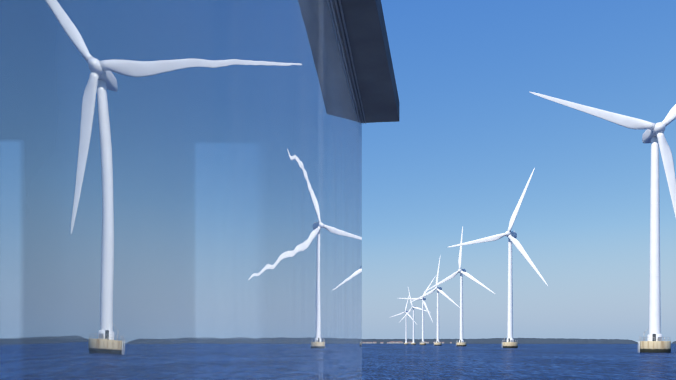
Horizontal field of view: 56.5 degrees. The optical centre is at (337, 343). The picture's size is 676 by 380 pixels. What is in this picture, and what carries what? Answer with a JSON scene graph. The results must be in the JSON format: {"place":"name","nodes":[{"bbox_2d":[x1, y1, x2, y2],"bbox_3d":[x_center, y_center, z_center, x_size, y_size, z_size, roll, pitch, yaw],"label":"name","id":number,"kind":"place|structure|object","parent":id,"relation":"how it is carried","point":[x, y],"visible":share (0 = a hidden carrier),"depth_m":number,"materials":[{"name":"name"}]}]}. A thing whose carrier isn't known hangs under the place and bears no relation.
{"place":"outdoors","nodes":[
{"label":"outdoors","id":0,"kind":"place"},
{"bbox_2d":[362,344,675,379],"bbox_3d":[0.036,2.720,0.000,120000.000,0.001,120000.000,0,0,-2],"label":"sea water","id":1,"kind":"structure","parent":0,"point":[520,362],"depth_m":88.38,"materials":[{"name":"blue liquid"}]},
{"bbox_2d":[333,0,398,123],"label":"roof overhang","id":2,"kind":"object","parent":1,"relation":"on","point":[362,27],"visible":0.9,"depth_m":3.50,"materials":[{"name":"grey metal"}]},
{"bbox_2d":[0,0,361,379],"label":"glass wall","id":3,"kind":"structure","parent":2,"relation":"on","point":[180,189],"depth_m":0.98,"materials":[{"name":"glass"}]},
{"bbox_2d":[389,296,415,344],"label":"wind turbine","id":4,"kind":"object","parent":1,"relation":"in","point":[405,343],"visible":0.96,"depth_m":1232.46,"materials":[{"name":"white metal"}]},
{"bbox_2d":[400,288,425,344],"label":"wind turbine","id":5,"kind":"object","parent":1,"relation":"in","point":[413,342],"visible":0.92,"depth_m":1070.27,"materials":[{"name":"white metal"}]},
{"bbox_2d":[399,277,434,344],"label":"wind turbine","id":6,"kind":"object","parent":1,"relation":"in","point":[423,305],"visible":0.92,"depth_m":870.38,"materials":[{"name":"white metal"}]},
{"bbox_2d":[410,258,459,345],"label":"wind turbine","id":7,"kind":"object","parent":1,"relation":"in","point":[438,289],"visible":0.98,"depth_m":707.93,"materials":[{"name":"white metal"}]},
{"bbox_2d":[424,227,494,345],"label":"wind turbine","id":8,"kind":"object","parent":1,"relation":"in","point":[462,272],"visible":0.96,"depth_m":534.00,"materials":[{"name":"white metal"}]},
{"bbox_2d":[449,168,547,347],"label":"wind turbine","id":9,"kind":"object","parent":1,"relation":"in","point":[511,236],"visible":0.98,"depth_m":353.69,"materials":[{"name":"white metal"}]},
{"bbox_2d":[530,92,675,352],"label":"wind turbine","id":10,"kind":"object","parent":1,"relation":"in","point":[653,134],"visible":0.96,"depth_m":181.34,"materials":[{"name":"white metal"}]},
{"bbox_2d":[362,338,675,343],"bbox_3d":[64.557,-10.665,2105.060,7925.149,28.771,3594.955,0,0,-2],"label":"coast land","id":11,"kind":"structure","parent":0,"point":[537,341],"depth_m":2733.89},
{"bbox_2d":[362,341,451,342],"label":"distant buildings","id":12,"kind":"structure","parent":11,"relation":"on","point":[399,342],"depth_m":2769.97,"materials":[{"name":"grey"}]},
{"bbox_2d":[362,0,675,342],"label":"sky","id":13,"kind":"structure","parent":0,"point":[470,134],"materials":[{"name":"blue"}]}
]}

